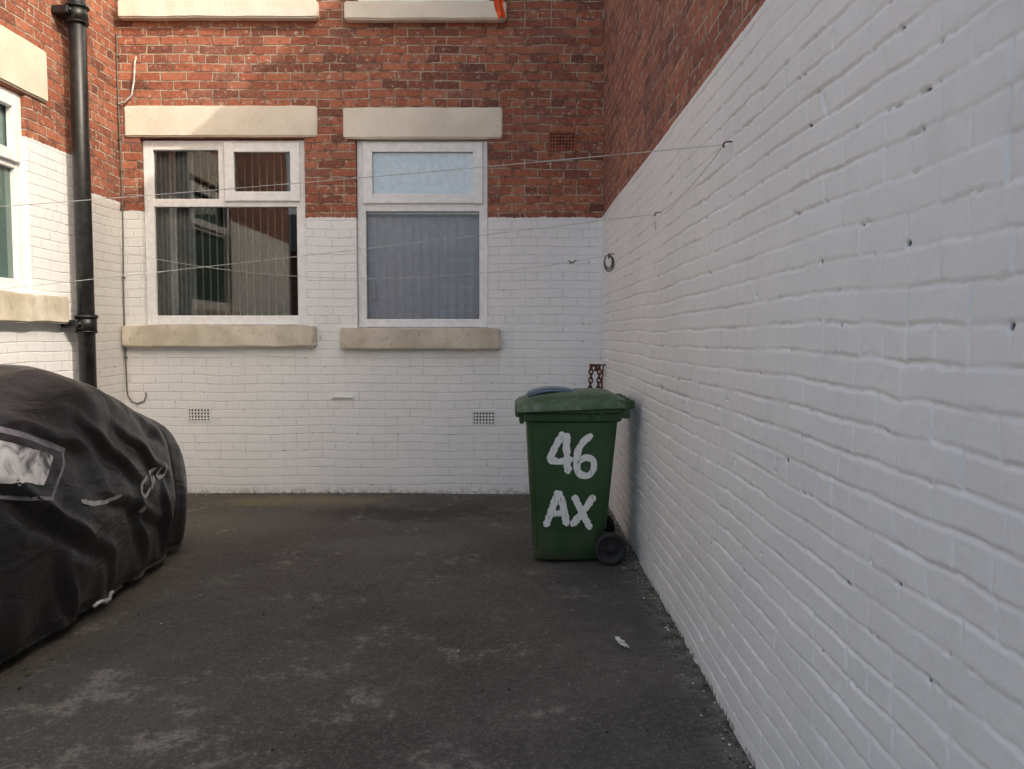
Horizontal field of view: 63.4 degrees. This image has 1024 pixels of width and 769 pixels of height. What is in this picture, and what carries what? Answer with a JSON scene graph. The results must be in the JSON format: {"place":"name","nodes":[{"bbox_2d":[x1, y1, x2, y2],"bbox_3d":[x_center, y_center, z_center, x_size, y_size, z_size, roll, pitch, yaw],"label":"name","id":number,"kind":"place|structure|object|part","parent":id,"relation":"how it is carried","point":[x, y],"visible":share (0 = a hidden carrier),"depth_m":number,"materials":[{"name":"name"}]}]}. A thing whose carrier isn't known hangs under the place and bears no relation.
{"place":"outdoors","nodes":[
{"label":"outdoors","id":0,"kind":"place"},
{"bbox_2d":[218,150,224,198],"bbox_3d":[-2.547,-1.849,7.298,0.055,0.450,0.061,0,3,0],"label":"window mullion","id":1,"kind":"structure","parent":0,"point":[221,172],"depth_m":7.27},
{"bbox_2d":[152,140,295,150],"bbox_3d":[-2.519,-2.097,7.284,1.261,0.083,0.066,0,3,0],"label":"window head","id":2,"kind":"object","parent":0,"point":[187,145],"depth_m":7.25},
{"bbox_2d":[213,303,284,314],"bbox_3d":[-2.900,-0.468,9.198,0.600,0.850,0.600,0,3,0],"label":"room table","id":3,"kind":"object","parent":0,"point":[258,310],"visible":0.21,"depth_m":8.88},
{"bbox_2d":[233,142,289,152],"bbox_3d":[-2.185,-2.073,7.253,0.498,0.083,0.051,0,3,0],"label":"window sash head","id":4,"kind":"object","parent":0,"point":[261,147],"depth_m":7.23},
{"bbox_2d":[234,191,290,200],"bbox_3d":[-2.185,-1.651,7.278,0.498,0.083,0.051,0,3,0],"label":"window sash foot","id":5,"kind":"object","parent":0,"point":[262,195],"depth_m":7.25},
{"bbox_2d":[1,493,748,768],"bbox_3d":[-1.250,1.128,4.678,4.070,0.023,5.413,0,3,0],"label":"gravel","id":6,"kind":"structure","parent":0,"point":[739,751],"depth_m":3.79,"materials":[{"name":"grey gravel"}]},
{"bbox_2d":[0,493,753,768],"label":"ground","id":7,"kind":"structure","parent":0,"point":[359,644],"depth_m":3.61,"materials":[{"name":"grey asphalt"}]},
{"bbox_2d":[0,0,125,404],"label":"wall","id":8,"kind":"structure","parent":7,"relation":"on","point":[37,244],"depth_m":6.15,"materials":[{"name":"brick"}]},
{"bbox_2d":[51,0,98,387],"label":"drainpipe","id":9,"kind":"object","parent":8,"relation":"attached to","point":[73,14],"visible":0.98,"depth_m":6.30,"materials":[{"name":"black paint"}]},
{"bbox_2d":[0,364,186,664],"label":"car","id":10,"kind":"object","parent":7,"relation":"on","point":[93,497],"visible":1,"depth_m":3.86,"materials":[{"name":"black fabric"}]},
{"bbox_3d":[-2.138,0.303,3.333,0.262,0.279,0.646,3,4,40],"label":"plate window","id":11,"kind":"part","parent":10,"relation":"part of","materials":[{"name":"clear plastic"}]},
{"bbox_3d":[-2.128,0.305,3.411,0.337,0.382,0.674,3,4,38],"label":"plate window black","id":12,"kind":"part","parent":10,"relation":"part of","materials":[{"name":"fabric"}]},
{"bbox_2d":[0,491,710,689],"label":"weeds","id":13,"kind":"object","parent":7,"relation":"on","point":[25,667],"visible":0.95,"depth_m":3.58,"materials":[{"name":"green plant"}]},
{"bbox_2d":[114,0,603,493],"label":"front wall","id":14,"kind":"structure","parent":7,"relation":"on","point":[282,421],"depth_m":7.26,"materials":[{"name":"brick"}]},
{"bbox_2d":[116,33,146,403],"bbox_3d":[-3.318,-1.425,7.220,0.188,3.206,0.038,0,3,0],"label":"wall cable","id":15,"kind":"object","parent":14,"relation":"attached to","point":[120,138],"depth_m":7.20,"materials":[{"name":"plastic"}]},
{"bbox_2d":[143,140,159,324],"bbox_3d":[-3.188,-1.334,7.329,0.085,1.614,0.070,0,3,0],"label":"window jamb","id":16,"kind":"object","parent":14,"relation":"attached to","point":[149,164],"depth_m":7.30,"materials":[{"name":"white plastic"}]},
{"bbox_2d":[187,407,188,421],"bbox_3d":[-2.867,0.268,7.336,0.016,0.130,0.011,0,3,0],"label":"airbrick","id":17,"kind":"object","parent":14,"relation":"attached to","point":[187,414],"visible":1,"depth_m":7.33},
{"bbox_2d":[193,407,194,421],"bbox_3d":[-2.814,0.268,7.336,0.012,0.130,0.011,0,3,0],"label":"airbrick","id":18,"kind":"object","parent":14,"relation":"attached to","point":[193,414],"visible":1,"depth_m":7.33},
{"bbox_2d":[189,409,208,419],"bbox_3d":[-2.770,0.268,7.340,0.190,0.110,0.006,0,3,0],"label":"airbrick void","id":19,"kind":"object","parent":14,"relation":"attached to","point":[199,413],"visible":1,"depth_m":7.34,"materials":[{"name":"black"}]},
{"bbox_2d":[209,407,210,421],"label":"airbrick","id":20,"kind":"object","parent":14,"relation":"attached to","point":[209,414],"visible":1,"depth_m":7.33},
{"bbox_2d":[117,0,318,20],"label":"sill","id":21,"kind":"structure","parent":14,"relation":"attached to","point":[218,10],"depth_m":7.05,"materials":[{"name":"beige stone"}]},
{"bbox_2d":[122,325,316,347],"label":"sill","id":22,"kind":"structure","parent":14,"relation":"attached to","point":[154,336],"depth_m":7.21,"materials":[{"name":"stone"}]},
{"bbox_2d":[124,106,316,136],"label":"lintel","id":23,"kind":"structure","parent":14,"relation":"attached to","point":[220,121],"depth_m":7.17,"materials":[{"name":"beige stone"}]},
{"bbox_2d":[154,199,296,206],"bbox_3d":[-2.519,-1.599,7.313,1.269,0.070,0.063,0,3,0],"label":"window transom","id":24,"kind":"object","parent":14,"relation":"attached to","point":[190,203],"depth_m":7.28,"materials":[{"name":"white plastic"}]},
{"bbox_2d":[157,315,298,324],"bbox_3d":[-2.519,-0.572,7.374,1.261,0.083,0.066,0,3,0],"label":"window foot","id":25,"kind":"object","parent":14,"relation":"attached to","point":[227,320],"depth_m":7.34},
{"bbox_2d":[296,140,306,324],"bbox_3d":[-1.851,-1.334,7.329,0.085,1.614,0.070,0,3,0],"label":"window jamb","id":26,"kind":"object","parent":14,"relation":"attached to","point":[301,252],"depth_m":7.30,"materials":[{"name":"white plastic"}]},
{"bbox_2d":[330,396,353,398],"bbox_3d":[-1.502,0.113,7.319,0.200,0.022,0.042,0,3,0],"label":"ledge stone","id":27,"kind":"object","parent":14,"relation":"attached to","point":[336,397],"visible":1,"depth_m":7.31,"materials":[{"name":"white stone"}]},
{"bbox_2d":[357,141,367,326],"bbox_3d":[-1.321,-1.322,7.330,0.075,1.629,0.070,0,3,0],"label":"window jamb","id":28,"kind":"object","parent":14,"relation":"attached to","point":[362,266],"depth_m":7.30,"materials":[{"name":"white plastic"}]},
{"bbox_2d":[362,142,372,203],"bbox_3d":[-1.262,-1.852,7.266,0.085,0.530,0.055,0,3,0],"label":"window sash jamb","id":29,"kind":"object","parent":28,"relation":"attached to","point":[367,172],"depth_m":7.24,"materials":[{"name":"white plastic"}]},
{"bbox_2d":[340,327,499,349],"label":"sill","id":30,"kind":"structure","parent":14,"relation":"attached to","point":[418,338],"depth_m":7.21,"materials":[{"name":"stone"}]},
{"bbox_2d":[343,107,501,140],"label":"lintel","id":31,"kind":"structure","parent":14,"relation":"attached to","point":[420,124],"depth_m":7.17,"materials":[{"name":"beige stone"}]},
{"bbox_2d":[366,204,478,211],"bbox_3d":[-0.786,-1.564,7.315,1.012,0.080,0.063,0,3,0],"label":"window transom","id":32,"kind":"object","parent":14,"relation":"attached to","point":[422,207],"depth_m":7.28,"materials":[{"name":"white plastic"}]},
{"bbox_2d":[367,212,479,318],"bbox_3d":[-0.813,-1.099,7.408,1.100,1.120,0.024,0,3,0],"label":"window blind","id":33,"kind":"object","parent":14,"relation":"attached to","point":[400,295],"depth_m":7.41,"materials":[{"name":"grey fabric"}]},
{"bbox_2d":[367,319,479,326],"bbox_3d":[-0.786,-0.547,7.376,1.004,0.073,0.066,0,3,0],"label":"window foot","id":34,"kind":"object","parent":14,"relation":"attached to","point":[423,322],"depth_m":7.34},
{"bbox_2d":[367,0,480,0],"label":"window foot","id":35,"kind":"object","parent":14,"relation":"attached to","point":[423,0],"depth_m":7.18,"materials":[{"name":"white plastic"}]},
{"bbox_2d":[344,1,505,22],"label":"sill","id":36,"kind":"structure","parent":14,"relation":"attached to","point":[420,12],"depth_m":7.05,"materials":[{"name":"beige stone"}]},
{"bbox_2d":[494,0,504,19],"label":"orange towel","id":37,"kind":"object","parent":36,"relation":"hanging from","point":[499,8],"visible":1,"depth_m":7.04,"materials":[{"name":"fabric"}]},
{"bbox_2d":[472,411,473,425],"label":"airbrick","id":38,"kind":"object","parent":14,"relation":"attached to","point":[472,418],"visible":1,"depth_m":7.33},
{"bbox_2d":[481,411,482,425],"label":"airbrick","id":39,"kind":"object","parent":14,"relation":"attached to","point":[481,418],"visible":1,"depth_m":7.33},
{"bbox_2d":[479,141,487,326],"bbox_3d":[-0.251,-1.322,7.330,0.075,1.629,0.070,0,3,0],"label":"window jamb","id":40,"kind":"object","parent":14,"relation":"attached to","point":[483,262],"depth_m":7.30,"materials":[{"name":"white plastic"}]},
{"bbox_2d":[473,142,482,203],"bbox_3d":[-0.297,-1.852,7.266,0.085,0.530,0.055,0,3,0],"label":"window sash jamb","id":41,"kind":"object","parent":40,"relation":"attached to","point":[477,174],"depth_m":7.24,"materials":[{"name":"white plastic"}]},
{"bbox_2d":[474,413,493,423],"bbox_3d":[-0.250,0.298,7.341,0.190,0.110,0.006,0,3,0],"label":"airbrick void","id":42,"kind":"object","parent":14,"relation":"attached to","point":[483,419],"visible":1,"depth_m":7.34,"materials":[{"name":"black"}]},
{"bbox_2d":[484,411,485,425],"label":"airbrick","id":43,"kind":"object","parent":14,"relation":"attached to","point":[484,418],"visible":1,"depth_m":7.33,"materials":[{"name":"white brick"}]},
{"bbox_2d":[494,411,495,425],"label":"airbrick","id":44,"kind":"object","parent":14,"relation":"attached to","point":[494,418],"visible":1,"depth_m":7.33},
{"bbox_2d":[550,133,573,147],"bbox_3d":[0.435,-2.118,7.199,0.215,0.140,0.006,0,3,0],"label":"airbrick void","id":45,"kind":"object","parent":14,"relation":"attached to","point":[560,140],"visible":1,"depth_m":7.20,"materials":[{"name":"black"}]},
{"bbox_2d":[561,131,562,149],"bbox_3d":[0.433,-2.118,7.195,0.012,0.160,0.011,0,3,0],"label":"airbrick","id":46,"kind":"object","parent":14,"relation":"attached to","point":[561,140],"visible":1,"depth_m":7.19,"materials":[{"name":"ceramic"}]},
{"bbox_2d":[550,138,573,139],"bbox_3d":[0.435,-2.130,7.195,0.235,0.012,0.008,0,3,0],"label":"airbrick","id":47,"kind":"object","parent":14,"relation":"attached to","point":[560,138],"visible":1,"depth_m":7.19,"materials":[{"name":"ceramic"}]},
{"bbox_2d":[550,131,573,132],"bbox_3d":[0.435,-2.190,7.191,0.235,0.016,0.008,0,3,0],"label":"airbrick","id":48,"kind":"object","parent":14,"relation":"attached to","point":[560,131],"visible":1,"depth_m":7.19,"materials":[{"name":"ceramic"}]},
{"bbox_2d":[564,131,565,149],"bbox_3d":[0.460,-2.118,7.195,0.012,0.160,0.011,0,3,0],"label":"airbrick","id":49,"kind":"object","parent":14,"relation":"attached to","point":[564,140],"visible":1,"depth_m":7.19,"materials":[{"name":"ceramic"}]},
{"bbox_2d":[567,131,568,149],"bbox_3d":[0.488,-2.118,7.195,0.012,0.160,0.011,0,3,0],"label":"airbrick","id":50,"kind":"object","parent":14,"relation":"attached to","point":[568,141],"visible":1,"depth_m":7.19,"materials":[{"name":"ceramic"}]},
{"bbox_2d":[574,131,575,149],"bbox_3d":[0.544,-2.118,7.195,0.016,0.160,0.011,0,3,0],"label":"airbrick","id":51,"kind":"object","parent":14,"relation":"attached to","point":[574,140],"visible":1,"depth_m":7.19,"materials":[{"name":"ceramic"}]},
{"bbox_2d":[160,493,751,767],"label":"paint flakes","id":52,"kind":"object","parent":7,"relation":"on","point":[569,684],"visible":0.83,"depth_m":3.78,"materials":[{"name":"white paint"}]},
{"bbox_2d":[515,386,634,564],"bbox_3d":[0.383,0.552,5.332,0.729,1.072,0.694,0,3,0],"label":"wheelie bin","id":53,"kind":"object","parent":7,"relation":"on","point":[570,435],"visible":1,"depth_m":5.06,"materials":[{"name":"green plastic"}]},
{"bbox_2d":[614,636,628,647],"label":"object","id":54,"kind":"object","parent":7,"relation":"on","point":[620,641],"visible":1,"depth_m":3.77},
{"bbox_2d":[601,0,1023,768],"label":"painted brick wall","id":55,"kind":"structure","parent":7,"relation":"on","point":[813,322],"depth_m":1.99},
{"bbox_2d":[2,144,724,288],"bbox_3d":[-1.060,-0.715,4.467,4.528,0.463,1.324,1,4,23],"label":"washing line","id":56,"kind":"object","parent":55,"relation":"attached to","point":[399,244],"visible":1,"depth_m":4.50,"materials":[{"name":"fabric"}]},
{"bbox_2d":[0,141,731,206],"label":"washing line","id":57,"kind":"object","parent":55,"relation":"attached to","point":[388,175],"visible":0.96,"depth_m":3.25,"materials":[{"name":"fabric"}]},
{"bbox_2d":[125,252,613,278],"bbox_3d":[-1.284,-0.996,6.797,4.236,0.257,0.028,1,3,11],"label":"washing line","id":58,"kind":"object","parent":55,"relation":"attached to","point":[570,262],"visible":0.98,"depth_m":6.77,"materials":[{"name":"fabric"}]},
{"bbox_2d":[604,253,613,271],"bbox_3d":[0.752,-0.941,6.381,0.100,0.143,0.039,-2,4,-25],"label":"rope coil","id":59,"kind":"object","parent":58,"relation":"hanging from","point":[612,263],"visible":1,"depth_m":6.38,"materials":[{"name":"fabric"}]},
{"bbox_2d":[588,364,605,388],"bbox_3d":[0.719,-0.037,6.992,0.162,0.286,0.080,0,3,0],"label":"rusty chain","id":60,"kind":"object","parent":55,"relation":"attached to","point":[597,367],"visible":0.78,"depth_m":7.00,"materials":[{"name":"metal"}]},
{"bbox_2d":[603,0,722,214],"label":"brick wall","id":61,"kind":"structure","parent":55,"relation":"on","point":[662,58],"depth_m":4.85,"materials":[{"name":"red brick"}]},
{"bbox_3d":[2.787,0.328,-1.985,4.000,2.480,5.998,0,3,0],"label":"near wall","id":62,"kind":"object","parent":7,"relation":"on","visible":0},
{"bbox_2d":[722,0,765,56],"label":"brick","id":63,"kind":"object","parent":62,"relation":"on","point":[737,16],"visible":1,"depth_m":2.94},
{"bbox_2d":[365,141,478,141],"bbox_3d":[-0.786,-2.097,7.284,1.004,0.073,0.066,0,3,0],"label":"window head","id":64,"kind":"object","parent":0,"point":[421,141],"depth_m":7.25},
{"bbox_2d":[372,142,472,152],"bbox_3d":[-0.780,-2.073,7.253,0.888,0.083,0.051,0,3,0],"label":"window sash head","id":65,"kind":"object","parent":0,"point":[422,147],"depth_m":7.23},
{"bbox_2d":[372,194,472,203],"bbox_3d":[-0.780,-1.631,7.279,0.888,0.083,0.051,0,3,0],"label":"window sash foot","id":66,"kind":"object","parent":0,"point":[422,198],"depth_m":7.25},
{"bbox_2d":[373,153,472,193],"bbox_3d":[-0.780,-1.852,7.274,0.890,0.370,0.001,0,3,0],"label":"window pane top","id":67,"kind":"object","parent":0,"point":[459,181],"depth_m":7.27,"materials":[{"name":"glass"}]},
{"label":"window","id":68,"kind":"object","parent":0,"visible":0},
{"bbox_2d":[156,224,158,314],"bbox_3d":[-3.147,-1.090,7.345,0.006,0.960,0.005,0,3,0],"label":"window pane lower gasket","id":69,"kind":"object","parent":68,"relation":"attached to","point":[157,266],"depth_m":7.35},
{"bbox_2d":[156,207,296,207],"bbox_3d":[-2.520,-1.566,7.317,1.248,0.006,0.005,0,3,0],"label":"window pane lower gasket","id":70,"kind":"object","parent":68,"relation":"attached to","point":[226,207],"depth_m":7.32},
{"bbox_2d":[224,142,235,201],"bbox_3d":[-2.473,-1.862,7.265,0.085,0.510,0.055,0,3,0],"label":"window sash jamb","id":71,"kind":"object","parent":68,"relation":"attached to","point":[229,169],"depth_m":7.24,"materials":[{"name":"white plastic"}]},
{"bbox_2d":[290,142,300,201],"bbox_3d":[-1.897,-1.862,7.265,0.085,0.510,0.055,0,3,0],"label":"window sash jamb","id":72,"kind":"object","parent":68,"relation":"attached to","point":[295,191],"depth_m":7.24,"materials":[{"name":"white plastic"}]},
{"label":"outer walls","id":73,"kind":"object","parent":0,"visible":0},
{"bbox_2d":[193,151,297,314],"bbox_3d":[-2.575,-1.078,8.927,1.950,2.700,3.070,0,3,0],"label":"room","id":74,"kind":"object","parent":73,"relation":"attached to","point":[271,228],"visible":0.08,"depth_m":10.40,"materials":[{"name":"white plastic"}]},
{"bbox_2d":[156,151,196,314],"bbox_3d":[-3.020,-1.316,7.445,0.360,1.550,0.060,0,3,0],"label":"window curtain","id":75,"kind":"object","parent":74,"relation":"hanging from","point":[176,239],"depth_m":7.44,"materials":[{"name":"grey fabric"}]},
{"bbox_2d":[193,151,297,314],"bbox_3d":[-2.398,-1.344,7.484,0.945,1.500,0.087,0,3,0],"label":"window blind","id":76,"kind":"object","parent":74,"relation":"attached to","point":[239,240],"depth_m":7.49,"materials":[{"name":"white fabric"}]},
{"bbox_2d":[360,327,487,327],"bbox_3d":[-0.725,-1.058,8.578,1.650,2.700,2.370,0,3,0],"label":"room","id":77,"kind":"object","parent":73,"relation":"attached to","point":[421,327],"depth_m":9.79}
]}

